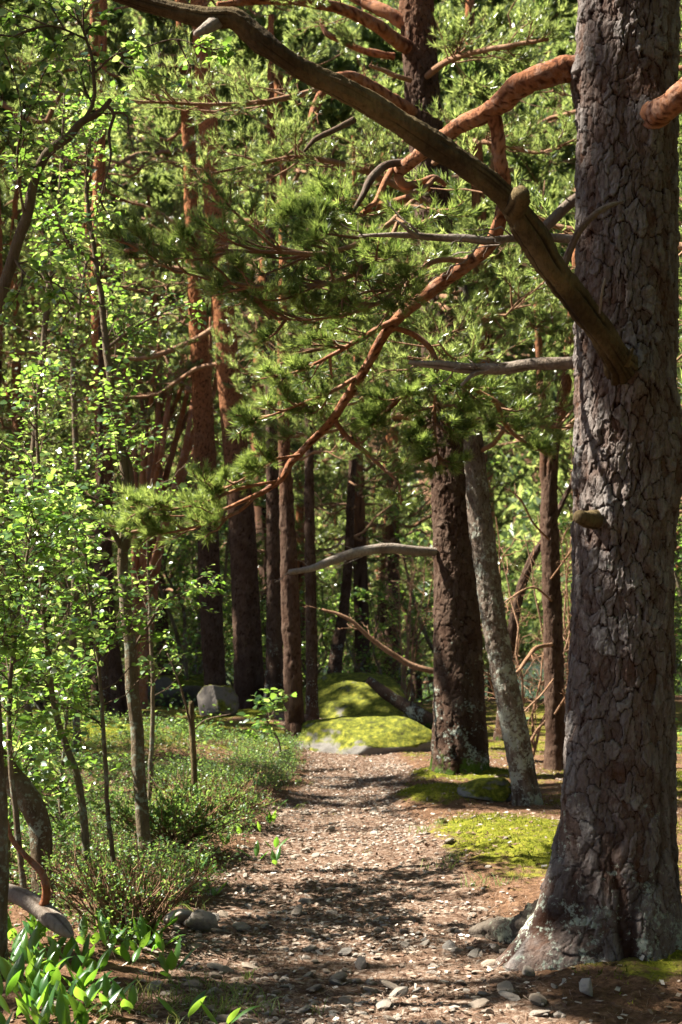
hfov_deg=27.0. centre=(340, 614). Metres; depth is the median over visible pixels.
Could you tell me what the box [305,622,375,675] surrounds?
leafy tree
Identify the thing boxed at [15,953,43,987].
lily of the valley
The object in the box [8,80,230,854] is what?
sapling
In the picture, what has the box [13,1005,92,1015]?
stick
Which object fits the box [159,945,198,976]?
lily of the valley
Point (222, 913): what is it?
stone
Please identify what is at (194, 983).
stone
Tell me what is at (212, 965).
stone
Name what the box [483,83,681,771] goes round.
pine tree
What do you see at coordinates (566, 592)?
dead shrub
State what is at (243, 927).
stone
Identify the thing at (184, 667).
leafy tree
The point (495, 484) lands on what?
pine tree
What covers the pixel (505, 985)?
stone
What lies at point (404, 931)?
stone
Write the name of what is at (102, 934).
lily of the valley
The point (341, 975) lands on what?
stone
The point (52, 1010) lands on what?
lily of the valley
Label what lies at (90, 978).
lily of the valley
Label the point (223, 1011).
grass
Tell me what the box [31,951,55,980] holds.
lily of the valley
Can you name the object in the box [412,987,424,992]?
stone
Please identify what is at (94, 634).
sapling
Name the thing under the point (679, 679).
leafy tree
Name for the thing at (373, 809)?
stone
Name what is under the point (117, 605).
leafy tree
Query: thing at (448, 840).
stone
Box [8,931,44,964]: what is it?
lily of the valley
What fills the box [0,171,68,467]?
pine tree
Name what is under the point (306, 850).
stone
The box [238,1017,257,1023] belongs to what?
stone
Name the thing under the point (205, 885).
lily of the valley
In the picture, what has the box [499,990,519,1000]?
stone
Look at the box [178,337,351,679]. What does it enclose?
pine tree
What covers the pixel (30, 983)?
lily of the valley
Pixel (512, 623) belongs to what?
pine tree
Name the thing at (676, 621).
leafy tree
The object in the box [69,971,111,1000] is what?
lily of the valley
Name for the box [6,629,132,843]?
sapling
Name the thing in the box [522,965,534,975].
stone
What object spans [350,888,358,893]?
stone
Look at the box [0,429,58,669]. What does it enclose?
leafy tree
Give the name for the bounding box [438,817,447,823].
stone
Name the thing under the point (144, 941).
lily of the valley
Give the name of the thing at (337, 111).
pine tree
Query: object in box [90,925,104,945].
lily of the valley
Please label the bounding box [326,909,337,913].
stone
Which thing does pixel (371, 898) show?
stone
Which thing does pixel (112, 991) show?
lily of the valley
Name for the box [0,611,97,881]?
sapling
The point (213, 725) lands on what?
boulder
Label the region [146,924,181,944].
lily of the valley
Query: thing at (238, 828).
lily of the valley
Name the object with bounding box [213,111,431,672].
pine tree
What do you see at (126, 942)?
lily of the valley
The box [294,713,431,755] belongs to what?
boulder
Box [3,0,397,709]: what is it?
pine tree
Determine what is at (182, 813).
bush
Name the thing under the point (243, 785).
bush
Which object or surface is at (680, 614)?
pine tree
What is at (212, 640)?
pine tree
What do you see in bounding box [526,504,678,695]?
pine tree
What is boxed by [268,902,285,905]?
stick
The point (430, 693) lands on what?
leafy tree
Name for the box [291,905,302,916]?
stone
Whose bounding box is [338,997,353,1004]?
stone
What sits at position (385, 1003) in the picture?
stone
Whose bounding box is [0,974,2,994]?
lily of the valley
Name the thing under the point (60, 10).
sapling
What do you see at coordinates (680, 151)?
pine tree
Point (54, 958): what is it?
lily of the valley
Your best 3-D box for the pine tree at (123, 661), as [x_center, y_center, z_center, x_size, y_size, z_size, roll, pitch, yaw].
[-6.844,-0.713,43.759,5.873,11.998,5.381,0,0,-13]
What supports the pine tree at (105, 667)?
on the ground at (664, 970)
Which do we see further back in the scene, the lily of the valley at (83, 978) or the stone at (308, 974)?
the stone at (308, 974)
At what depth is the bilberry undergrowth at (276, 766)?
11.76 m
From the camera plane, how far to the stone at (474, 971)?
6.42 m
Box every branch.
[4,749,55,904]
[8,820,73,937]
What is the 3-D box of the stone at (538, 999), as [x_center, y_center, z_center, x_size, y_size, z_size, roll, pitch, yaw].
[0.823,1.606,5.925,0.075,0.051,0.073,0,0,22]
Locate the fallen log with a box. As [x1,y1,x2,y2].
[366,677,433,729]
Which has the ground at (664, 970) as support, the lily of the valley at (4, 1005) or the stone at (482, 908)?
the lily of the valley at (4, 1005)
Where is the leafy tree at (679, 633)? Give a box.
[674,556,681,694]
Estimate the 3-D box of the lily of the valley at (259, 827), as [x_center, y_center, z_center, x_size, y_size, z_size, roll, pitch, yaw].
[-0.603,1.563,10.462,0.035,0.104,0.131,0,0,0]
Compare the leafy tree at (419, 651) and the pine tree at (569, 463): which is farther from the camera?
the leafy tree at (419, 651)
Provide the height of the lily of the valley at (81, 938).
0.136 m
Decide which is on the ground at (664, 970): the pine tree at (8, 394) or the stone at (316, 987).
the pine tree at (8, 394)
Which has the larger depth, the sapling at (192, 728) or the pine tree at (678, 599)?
the pine tree at (678, 599)
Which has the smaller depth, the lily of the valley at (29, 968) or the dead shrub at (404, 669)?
the lily of the valley at (29, 968)
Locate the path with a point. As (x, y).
(556, 1002)
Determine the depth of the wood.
227.31 m
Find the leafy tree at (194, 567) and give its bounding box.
[164,413,265,674]
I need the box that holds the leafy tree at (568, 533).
[558,481,681,688]
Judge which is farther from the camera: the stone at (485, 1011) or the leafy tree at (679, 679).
the leafy tree at (679, 679)
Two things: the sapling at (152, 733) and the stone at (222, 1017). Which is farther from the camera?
the sapling at (152, 733)
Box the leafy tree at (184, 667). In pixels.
[82,433,302,679]
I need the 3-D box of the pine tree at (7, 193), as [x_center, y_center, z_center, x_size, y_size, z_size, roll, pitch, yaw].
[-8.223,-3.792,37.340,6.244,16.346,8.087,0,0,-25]
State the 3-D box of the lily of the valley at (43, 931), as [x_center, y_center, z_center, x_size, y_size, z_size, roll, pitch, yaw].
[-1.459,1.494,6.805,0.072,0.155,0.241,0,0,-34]
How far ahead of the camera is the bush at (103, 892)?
6.95 m
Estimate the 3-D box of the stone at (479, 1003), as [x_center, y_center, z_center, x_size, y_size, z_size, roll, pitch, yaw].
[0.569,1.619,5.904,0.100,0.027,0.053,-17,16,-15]
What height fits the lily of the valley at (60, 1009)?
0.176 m
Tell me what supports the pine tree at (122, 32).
on the ground at (664, 970)
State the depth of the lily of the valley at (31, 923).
6.83 m
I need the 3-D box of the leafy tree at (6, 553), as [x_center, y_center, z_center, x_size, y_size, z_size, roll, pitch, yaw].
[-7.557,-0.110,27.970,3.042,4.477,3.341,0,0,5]
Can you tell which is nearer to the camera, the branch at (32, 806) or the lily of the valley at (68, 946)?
the lily of the valley at (68, 946)
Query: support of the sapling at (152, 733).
on the ground at (664, 970)
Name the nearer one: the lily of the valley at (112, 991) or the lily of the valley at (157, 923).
the lily of the valley at (112, 991)
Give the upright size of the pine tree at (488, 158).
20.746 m
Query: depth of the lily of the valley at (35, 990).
5.66 m
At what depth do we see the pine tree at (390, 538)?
30.68 m
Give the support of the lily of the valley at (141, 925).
on the ground at (664, 970)
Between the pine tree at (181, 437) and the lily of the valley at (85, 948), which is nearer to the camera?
the lily of the valley at (85, 948)
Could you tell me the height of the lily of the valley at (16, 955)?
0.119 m
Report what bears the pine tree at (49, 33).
on the ground at (664, 970)
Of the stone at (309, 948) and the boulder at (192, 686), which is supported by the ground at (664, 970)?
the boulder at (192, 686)
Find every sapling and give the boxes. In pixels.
[0,0,234,344]
[0,29,125,786]
[0,232,160,759]
[0,350,133,866]
[0,452,93,888]
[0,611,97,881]
[0,699,8,978]
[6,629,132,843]
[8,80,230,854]
[39,480,172,884]
[111,458,197,808]
[167,653,229,818]
[237,687,296,764]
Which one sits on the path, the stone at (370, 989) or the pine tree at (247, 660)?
the stone at (370, 989)
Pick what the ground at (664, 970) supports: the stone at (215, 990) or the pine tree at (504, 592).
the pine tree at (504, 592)
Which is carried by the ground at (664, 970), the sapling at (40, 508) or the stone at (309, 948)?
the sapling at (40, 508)
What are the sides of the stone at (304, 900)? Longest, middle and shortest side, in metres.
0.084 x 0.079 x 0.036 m
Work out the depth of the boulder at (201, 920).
7.31 m
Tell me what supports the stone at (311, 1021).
on the path
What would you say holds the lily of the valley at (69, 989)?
on the ground at (664, 970)
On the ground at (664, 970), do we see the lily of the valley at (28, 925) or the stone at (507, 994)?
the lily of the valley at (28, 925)
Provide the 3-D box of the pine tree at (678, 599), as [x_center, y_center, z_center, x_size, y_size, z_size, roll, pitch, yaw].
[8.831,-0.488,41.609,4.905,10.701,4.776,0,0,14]
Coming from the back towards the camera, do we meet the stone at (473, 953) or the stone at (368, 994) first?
the stone at (473, 953)
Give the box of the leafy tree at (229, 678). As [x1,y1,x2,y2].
[168,571,353,687]
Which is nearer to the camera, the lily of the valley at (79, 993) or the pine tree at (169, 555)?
the lily of the valley at (79, 993)
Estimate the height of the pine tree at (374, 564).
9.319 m
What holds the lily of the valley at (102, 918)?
on the ground at (664, 970)
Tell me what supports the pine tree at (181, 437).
on the ground at (664, 970)
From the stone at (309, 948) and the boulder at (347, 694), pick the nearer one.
the stone at (309, 948)
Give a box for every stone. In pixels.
[147,980,163,990]
[160,990,171,995]
[184,980,202,988]
[187,943,202,949]
[205,888,222,895]
[206,962,223,968]
[206,1004,216,1010]
[207,987,222,994]
[209,972,220,978]
[210,928,222,932]
[215,1014,233,1021]
[217,910,228,917]
[218,966,233,972]
[232,922,247,928]
[236,925,250,930]
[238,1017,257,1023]
[241,962,257,969]
[272,989,281,993]
[275,1019,287,1023]
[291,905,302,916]
[298,898,311,902]
[298,1005,311,1012]
[299,812,311,814]
[301,848,309,852]
[301,945,316,951]
[303,971,312,976]
[303,1018,315,1023]
[304,928,318,934]
[306,984,321,991]
[312,852,320,857]
[322,968,330,973]
[324,826,334,831]
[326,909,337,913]
[328,979,340,985]
[330,971,347,980]
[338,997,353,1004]
[340,947,351,954]
[347,872,358,878]
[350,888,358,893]
[355,956,366,969]
[361,992,370,997]
[362,986,379,993]
[365,897,377,900]
[369,807,376,812]
[376,998,390,1010]
[381,980,398,989]
[383,1015,396,1021]
[388,986,408,996]
[399,929,408,933]
[400,941,409,947]
[410,1007,420,1010]
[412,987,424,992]
[419,939,428,947]
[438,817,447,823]
[442,940,454,950]
[444,838,453,843]
[446,927,457,931]
[450,947,462,952]
[455,979,465,984]
[467,948,480,957]
[468,998,488,1008]
[471,970,483,973]
[477,906,488,910]
[478,991,488,995]
[481,959,495,967]
[481,1009,493,1013]
[490,944,500,952]
[497,980,513,992]
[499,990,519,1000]
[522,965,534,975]
[529,993,546,1005]
[529,1010,550,1015]
[553,1011,565,1017]
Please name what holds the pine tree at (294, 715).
on the ground at (664, 970)
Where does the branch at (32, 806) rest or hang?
on the ground at (664, 970)
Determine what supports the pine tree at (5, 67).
on the ground at (664, 970)
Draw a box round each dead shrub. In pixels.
[374,521,433,699]
[482,517,571,756]
[502,473,572,703]
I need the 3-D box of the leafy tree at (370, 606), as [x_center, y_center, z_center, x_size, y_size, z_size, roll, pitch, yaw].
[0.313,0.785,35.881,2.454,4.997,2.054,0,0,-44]
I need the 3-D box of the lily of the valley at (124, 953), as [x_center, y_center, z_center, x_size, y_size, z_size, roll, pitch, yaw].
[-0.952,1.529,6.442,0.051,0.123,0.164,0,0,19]
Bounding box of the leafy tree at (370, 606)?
[317,563,384,673]
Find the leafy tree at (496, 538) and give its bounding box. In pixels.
[430,534,520,642]
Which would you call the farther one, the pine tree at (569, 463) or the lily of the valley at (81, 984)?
the pine tree at (569, 463)
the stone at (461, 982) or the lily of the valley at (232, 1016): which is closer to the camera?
the lily of the valley at (232, 1016)
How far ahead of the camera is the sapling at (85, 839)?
8.59 m
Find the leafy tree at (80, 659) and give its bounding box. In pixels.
[31,582,116,706]
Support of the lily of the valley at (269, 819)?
on the path
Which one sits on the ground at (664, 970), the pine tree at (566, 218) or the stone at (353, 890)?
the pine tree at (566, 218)
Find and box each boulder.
[148,674,203,706]
[163,908,192,923]
[183,909,217,931]
[197,685,238,715]
[203,722,219,736]
[274,672,412,719]
[275,746,294,758]
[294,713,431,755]
[457,777,511,801]
[579,978,592,996]
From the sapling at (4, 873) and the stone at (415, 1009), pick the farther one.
the sapling at (4, 873)
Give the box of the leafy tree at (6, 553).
[0,514,22,655]
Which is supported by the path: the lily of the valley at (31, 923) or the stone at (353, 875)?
the stone at (353, 875)
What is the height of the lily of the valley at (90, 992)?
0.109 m
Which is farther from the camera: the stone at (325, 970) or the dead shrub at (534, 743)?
the dead shrub at (534, 743)
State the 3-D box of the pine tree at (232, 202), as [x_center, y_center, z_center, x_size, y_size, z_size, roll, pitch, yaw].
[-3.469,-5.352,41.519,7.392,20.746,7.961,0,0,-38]
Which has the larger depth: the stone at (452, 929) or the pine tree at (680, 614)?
the pine tree at (680, 614)
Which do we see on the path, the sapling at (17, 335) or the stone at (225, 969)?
the stone at (225, 969)
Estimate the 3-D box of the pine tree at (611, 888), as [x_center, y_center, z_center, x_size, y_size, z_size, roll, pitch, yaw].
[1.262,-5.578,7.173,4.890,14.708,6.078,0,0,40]
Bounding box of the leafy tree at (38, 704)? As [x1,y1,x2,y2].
[0,587,173,710]
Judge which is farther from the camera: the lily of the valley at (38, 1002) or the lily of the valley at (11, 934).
the lily of the valley at (11, 934)
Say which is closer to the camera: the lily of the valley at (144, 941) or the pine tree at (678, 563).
the lily of the valley at (144, 941)
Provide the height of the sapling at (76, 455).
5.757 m
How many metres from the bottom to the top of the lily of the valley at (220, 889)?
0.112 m
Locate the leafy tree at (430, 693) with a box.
[401,579,433,700]
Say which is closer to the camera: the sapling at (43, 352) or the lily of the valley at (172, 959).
the lily of the valley at (172, 959)
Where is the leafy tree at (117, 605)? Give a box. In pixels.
[69,544,184,672]
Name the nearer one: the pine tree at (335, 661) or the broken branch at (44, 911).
the broken branch at (44, 911)
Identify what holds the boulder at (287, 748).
on the ground at (664, 970)
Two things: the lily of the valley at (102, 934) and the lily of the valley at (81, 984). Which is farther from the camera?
the lily of the valley at (102, 934)
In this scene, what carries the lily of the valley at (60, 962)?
on the ground at (664, 970)
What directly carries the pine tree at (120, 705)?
on the ground at (664, 970)
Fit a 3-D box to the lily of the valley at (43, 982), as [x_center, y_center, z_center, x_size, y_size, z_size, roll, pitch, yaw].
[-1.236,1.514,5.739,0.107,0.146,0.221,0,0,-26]
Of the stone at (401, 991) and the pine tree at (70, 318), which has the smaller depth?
the stone at (401, 991)
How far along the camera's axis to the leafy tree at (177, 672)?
32.71 m
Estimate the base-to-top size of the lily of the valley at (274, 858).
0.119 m
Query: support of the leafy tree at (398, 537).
on the ground at (664, 970)
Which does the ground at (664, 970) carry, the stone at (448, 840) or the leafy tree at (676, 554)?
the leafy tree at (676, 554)
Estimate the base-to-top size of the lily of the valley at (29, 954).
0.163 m
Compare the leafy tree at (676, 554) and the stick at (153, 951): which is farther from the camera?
the leafy tree at (676, 554)
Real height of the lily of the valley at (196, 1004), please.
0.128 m
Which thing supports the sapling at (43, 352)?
on the ground at (664, 970)
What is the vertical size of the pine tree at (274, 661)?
10.842 m
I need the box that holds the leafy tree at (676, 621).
[504,595,681,691]
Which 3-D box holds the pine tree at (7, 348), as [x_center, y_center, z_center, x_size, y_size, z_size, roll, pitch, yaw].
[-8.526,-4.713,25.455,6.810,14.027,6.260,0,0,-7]
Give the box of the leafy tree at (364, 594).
[300,564,433,701]
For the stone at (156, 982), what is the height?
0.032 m
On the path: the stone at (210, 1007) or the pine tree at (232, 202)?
the stone at (210, 1007)
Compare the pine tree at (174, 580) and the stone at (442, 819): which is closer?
the stone at (442, 819)
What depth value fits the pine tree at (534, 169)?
30.63 m
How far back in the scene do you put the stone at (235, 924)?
7.38 m
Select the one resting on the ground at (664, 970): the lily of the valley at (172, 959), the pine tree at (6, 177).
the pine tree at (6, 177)
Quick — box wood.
[0,0,681,658]
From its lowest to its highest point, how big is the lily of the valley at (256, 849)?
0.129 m
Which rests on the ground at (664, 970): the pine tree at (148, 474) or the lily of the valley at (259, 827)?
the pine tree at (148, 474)
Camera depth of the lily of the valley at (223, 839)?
9.84 m
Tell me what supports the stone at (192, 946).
on the path
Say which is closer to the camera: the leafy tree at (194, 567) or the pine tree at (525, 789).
the pine tree at (525, 789)
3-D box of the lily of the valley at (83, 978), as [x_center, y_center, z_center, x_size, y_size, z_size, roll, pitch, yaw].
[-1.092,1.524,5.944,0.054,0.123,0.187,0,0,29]
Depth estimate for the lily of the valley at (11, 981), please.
5.76 m
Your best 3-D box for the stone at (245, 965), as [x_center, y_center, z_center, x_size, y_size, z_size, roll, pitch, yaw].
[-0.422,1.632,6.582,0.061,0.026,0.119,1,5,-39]
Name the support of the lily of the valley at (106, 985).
on the ground at (664, 970)
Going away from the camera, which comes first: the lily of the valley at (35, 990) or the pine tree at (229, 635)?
the lily of the valley at (35, 990)
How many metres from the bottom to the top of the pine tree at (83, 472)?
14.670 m
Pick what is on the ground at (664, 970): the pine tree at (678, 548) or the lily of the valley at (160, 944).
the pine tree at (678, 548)
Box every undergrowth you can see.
[1,681,681,756]
[3,706,310,959]
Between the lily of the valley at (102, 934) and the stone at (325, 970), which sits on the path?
the stone at (325, 970)
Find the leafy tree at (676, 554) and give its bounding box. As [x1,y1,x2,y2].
[674,527,681,667]
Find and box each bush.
[22,832,227,942]
[95,777,254,855]
[145,758,280,828]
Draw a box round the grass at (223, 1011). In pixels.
[53,778,531,1023]
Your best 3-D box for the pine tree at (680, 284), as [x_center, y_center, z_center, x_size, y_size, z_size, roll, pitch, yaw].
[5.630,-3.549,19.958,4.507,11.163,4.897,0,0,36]
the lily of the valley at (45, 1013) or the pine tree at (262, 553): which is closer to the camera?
the lily of the valley at (45, 1013)
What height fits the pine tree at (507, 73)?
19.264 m
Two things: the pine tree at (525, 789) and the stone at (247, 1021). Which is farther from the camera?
the pine tree at (525, 789)
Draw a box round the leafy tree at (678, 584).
[674,516,681,684]
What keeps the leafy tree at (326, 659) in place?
on the ground at (664, 970)
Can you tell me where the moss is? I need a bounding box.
[51,723,681,1010]
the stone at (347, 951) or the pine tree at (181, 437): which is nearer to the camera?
the stone at (347, 951)
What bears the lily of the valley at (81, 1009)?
on the ground at (664, 970)
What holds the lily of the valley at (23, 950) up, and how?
on the ground at (664, 970)
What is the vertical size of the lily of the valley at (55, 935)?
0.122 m
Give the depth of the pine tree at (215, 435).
41.87 m
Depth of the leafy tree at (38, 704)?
24.23 m
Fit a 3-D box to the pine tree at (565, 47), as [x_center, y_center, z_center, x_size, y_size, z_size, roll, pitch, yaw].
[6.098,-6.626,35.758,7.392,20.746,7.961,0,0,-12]
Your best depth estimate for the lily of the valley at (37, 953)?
6.15 m
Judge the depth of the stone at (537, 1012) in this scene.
5.73 m
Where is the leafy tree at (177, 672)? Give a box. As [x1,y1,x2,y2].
[53,636,203,703]
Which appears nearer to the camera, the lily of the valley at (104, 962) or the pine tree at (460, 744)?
the lily of the valley at (104, 962)
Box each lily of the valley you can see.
[0,952,24,992]
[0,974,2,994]
[0,994,25,1017]
[0,1012,5,1023]
[2,953,41,982]
[5,962,20,997]
[5,1010,13,1023]
[7,914,16,942]
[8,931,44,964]
[8,940,21,963]
[10,916,31,935]
[11,925,39,963]
[12,927,24,951]
[12,984,48,1015]
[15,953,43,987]
[15,981,50,1021]
[17,970,39,1007]
[18,945,53,976]
[18,971,48,1006]
[19,1001,49,1023]
[22,920,45,941]
[23,913,36,928]
[25,972,40,988]
[26,946,59,969]
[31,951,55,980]
[31,964,60,985]
[31,983,55,1023]
[31,986,87,1023]
[33,937,66,958]
[35,949,52,969]
[39,957,69,970]
[44,912,68,939]
[44,936,72,959]
[44,991,55,1019]
[45,940,76,972]
[48,967,92,998]
[51,983,100,1008]
[55,948,89,973]
[55,978,75,995]
[63,961,93,988]
[63,988,122,1011]
[63,996,100,1023]
[65,964,97,986]
[65,992,82,1023]
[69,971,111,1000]
[71,933,94,957]
[74,974,117,994]
[76,913,87,944]
[76,1001,109,1023]
[77,950,108,971]
[80,908,112,930]
[85,945,113,969]
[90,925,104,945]
[98,919,122,940]
[98,920,116,948]
[99,983,116,1007]
[100,913,127,937]
[102,972,137,1001]
[104,934,129,955]
[109,978,136,1013]
[113,907,135,937]
[120,942,140,964]
[129,914,161,935]
[130,930,150,951]
[133,913,162,946]
[145,936,180,972]
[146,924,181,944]
[147,916,168,933]
[151,932,162,951]
[155,930,164,955]
[155,990,205,1019]
[158,909,177,926]
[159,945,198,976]
[196,877,220,892]
[200,861,216,878]
[200,1001,258,1023]
[212,881,227,895]
[219,831,229,843]
[235,818,241,833]
[238,840,266,858]
[257,821,261,832]
[264,811,275,821]
[264,836,287,849]
[266,811,277,824]
[271,845,280,864]
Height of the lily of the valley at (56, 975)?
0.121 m
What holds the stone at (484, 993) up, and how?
on the path
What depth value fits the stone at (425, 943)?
6.95 m
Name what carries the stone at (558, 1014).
on the path
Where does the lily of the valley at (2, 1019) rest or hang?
on the ground at (664, 970)
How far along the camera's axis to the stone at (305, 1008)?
5.80 m
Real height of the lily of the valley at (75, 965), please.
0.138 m
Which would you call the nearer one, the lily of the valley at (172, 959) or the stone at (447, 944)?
the lily of the valley at (172, 959)
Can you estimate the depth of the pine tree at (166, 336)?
27.86 m
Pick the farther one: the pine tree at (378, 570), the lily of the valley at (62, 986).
the pine tree at (378, 570)
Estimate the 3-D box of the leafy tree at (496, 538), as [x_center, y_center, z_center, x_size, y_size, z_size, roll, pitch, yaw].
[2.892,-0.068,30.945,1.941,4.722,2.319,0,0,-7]
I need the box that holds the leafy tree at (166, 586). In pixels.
[112,515,194,677]
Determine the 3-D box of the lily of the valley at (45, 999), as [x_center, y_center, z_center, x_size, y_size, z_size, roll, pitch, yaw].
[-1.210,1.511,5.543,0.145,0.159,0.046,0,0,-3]
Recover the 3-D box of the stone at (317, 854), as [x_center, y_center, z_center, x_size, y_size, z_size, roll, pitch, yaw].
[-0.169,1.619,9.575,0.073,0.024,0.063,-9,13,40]
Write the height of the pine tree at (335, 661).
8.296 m
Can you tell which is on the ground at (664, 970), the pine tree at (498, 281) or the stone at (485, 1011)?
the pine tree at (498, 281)
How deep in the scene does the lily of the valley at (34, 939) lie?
6.49 m
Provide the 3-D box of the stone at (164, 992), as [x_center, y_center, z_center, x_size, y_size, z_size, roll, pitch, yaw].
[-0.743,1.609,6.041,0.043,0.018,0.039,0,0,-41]
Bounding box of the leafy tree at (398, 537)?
[362,448,501,685]
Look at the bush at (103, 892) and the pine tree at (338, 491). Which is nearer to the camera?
the bush at (103, 892)
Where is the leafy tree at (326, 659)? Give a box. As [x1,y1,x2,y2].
[222,566,372,687]
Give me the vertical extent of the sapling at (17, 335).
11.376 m
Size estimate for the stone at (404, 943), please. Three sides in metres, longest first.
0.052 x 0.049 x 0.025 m
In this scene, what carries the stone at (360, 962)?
on the path
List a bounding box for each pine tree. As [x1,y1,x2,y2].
[0,0,64,91]
[0,0,218,717]
[0,0,220,387]
[0,0,279,704]
[0,22,154,685]
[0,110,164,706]
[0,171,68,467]
[0,179,168,705]
[0,224,85,658]
[0,256,56,503]
[0,300,117,654]
[1,306,191,698]
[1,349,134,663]
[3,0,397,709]
[10,242,195,704]
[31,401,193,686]
[33,238,200,723]
[41,172,291,675]
[55,0,287,685]
[65,71,348,664]
[66,0,681,774]
[79,306,255,708]
[84,423,185,675]
[91,0,681,971]
[104,0,403,599]
[113,313,295,666]
[122,454,232,685]
[133,401,230,665]
[147,5,365,706]
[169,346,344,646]
[177,319,343,667]
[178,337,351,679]
[188,122,372,746]
[191,537,321,686]
[200,118,368,721]
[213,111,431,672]
[217,302,418,686]
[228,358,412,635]
[240,71,537,673]
[246,80,529,679]
[277,0,577,467]
[288,266,430,673]
[294,440,423,698]
[316,357,503,701]
[316,444,433,682]
[317,485,428,677]
[320,230,574,805]
[374,95,575,698]
[397,12,681,145]
[402,9,681,418]
[405,447,542,674]
[420,509,543,692]
[452,0,681,338]
[472,129,681,457]
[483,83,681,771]
[492,480,571,740]
[505,114,681,513]
[519,7,681,531]
[520,410,573,658]
[524,0,681,259]
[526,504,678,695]
[551,49,681,400]
[563,503,681,688]
[569,220,681,581]
[570,147,681,371]
[674,386,681,663]
[674,523,681,695]
[675,528,681,689]
[677,4,681,407]
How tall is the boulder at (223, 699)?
0.511 m
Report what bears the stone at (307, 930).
on the path
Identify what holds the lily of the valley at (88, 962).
on the ground at (664, 970)
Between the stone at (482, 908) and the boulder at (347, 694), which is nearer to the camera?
the stone at (482, 908)
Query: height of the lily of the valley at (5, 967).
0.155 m
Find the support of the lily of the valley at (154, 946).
on the ground at (664, 970)
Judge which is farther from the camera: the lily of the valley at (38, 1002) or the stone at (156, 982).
the stone at (156, 982)
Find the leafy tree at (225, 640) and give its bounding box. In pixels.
[186,575,258,683]
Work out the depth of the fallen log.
19.50 m
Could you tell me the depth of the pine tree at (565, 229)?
9.69 m
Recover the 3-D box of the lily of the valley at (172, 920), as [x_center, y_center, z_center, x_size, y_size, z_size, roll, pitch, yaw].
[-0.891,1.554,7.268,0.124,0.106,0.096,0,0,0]
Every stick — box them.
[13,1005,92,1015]
[138,945,167,955]
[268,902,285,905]
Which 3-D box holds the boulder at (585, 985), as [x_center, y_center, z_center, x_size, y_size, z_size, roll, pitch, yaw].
[1.024,1.558,5.942,0.057,0.079,0.082,0,0,0]
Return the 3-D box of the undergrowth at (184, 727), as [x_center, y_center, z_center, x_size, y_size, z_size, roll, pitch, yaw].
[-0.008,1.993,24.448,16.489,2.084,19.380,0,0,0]
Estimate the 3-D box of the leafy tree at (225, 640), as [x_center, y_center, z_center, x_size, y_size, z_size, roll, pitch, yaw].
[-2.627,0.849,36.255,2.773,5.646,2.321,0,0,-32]
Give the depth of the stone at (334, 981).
6.31 m
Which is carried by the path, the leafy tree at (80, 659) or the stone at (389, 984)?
the stone at (389, 984)
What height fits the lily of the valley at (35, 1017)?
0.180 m
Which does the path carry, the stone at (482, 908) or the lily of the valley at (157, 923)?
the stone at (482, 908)
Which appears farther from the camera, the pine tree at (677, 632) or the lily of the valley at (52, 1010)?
the pine tree at (677, 632)
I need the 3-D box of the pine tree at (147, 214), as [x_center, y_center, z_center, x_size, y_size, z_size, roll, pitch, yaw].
[-3.377,-3.153,27.709,4.830,10.822,5.254,0,0,43]
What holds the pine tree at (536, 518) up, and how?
on the ground at (664, 970)
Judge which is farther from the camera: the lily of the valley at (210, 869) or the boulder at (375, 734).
the boulder at (375, 734)
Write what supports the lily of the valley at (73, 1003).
on the ground at (664, 970)
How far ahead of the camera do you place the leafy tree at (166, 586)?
33.13 m
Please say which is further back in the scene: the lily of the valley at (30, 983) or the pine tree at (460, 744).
the pine tree at (460, 744)
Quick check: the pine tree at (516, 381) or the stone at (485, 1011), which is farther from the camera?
the pine tree at (516, 381)
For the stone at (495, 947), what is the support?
on the path
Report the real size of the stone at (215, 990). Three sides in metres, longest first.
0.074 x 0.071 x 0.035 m
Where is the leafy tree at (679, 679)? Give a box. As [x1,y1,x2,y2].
[674,634,681,695]
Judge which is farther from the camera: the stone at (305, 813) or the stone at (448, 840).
the stone at (305, 813)
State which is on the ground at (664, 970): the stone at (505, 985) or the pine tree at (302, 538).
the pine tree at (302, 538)
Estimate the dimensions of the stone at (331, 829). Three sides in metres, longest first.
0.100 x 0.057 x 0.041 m
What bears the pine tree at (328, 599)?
on the ground at (664, 970)
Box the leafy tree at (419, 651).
[353,622,432,700]
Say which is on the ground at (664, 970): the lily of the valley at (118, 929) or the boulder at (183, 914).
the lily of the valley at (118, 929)
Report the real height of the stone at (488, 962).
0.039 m
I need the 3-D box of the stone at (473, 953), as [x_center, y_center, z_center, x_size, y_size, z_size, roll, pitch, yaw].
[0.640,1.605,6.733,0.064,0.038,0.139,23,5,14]
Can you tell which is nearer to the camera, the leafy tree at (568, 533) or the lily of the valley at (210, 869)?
the lily of the valley at (210, 869)
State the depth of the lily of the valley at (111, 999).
5.63 m
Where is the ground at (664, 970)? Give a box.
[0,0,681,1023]
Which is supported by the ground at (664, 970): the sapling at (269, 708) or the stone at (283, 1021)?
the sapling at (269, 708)
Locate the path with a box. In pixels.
[129,711,578,1023]
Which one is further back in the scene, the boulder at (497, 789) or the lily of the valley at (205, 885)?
the boulder at (497, 789)

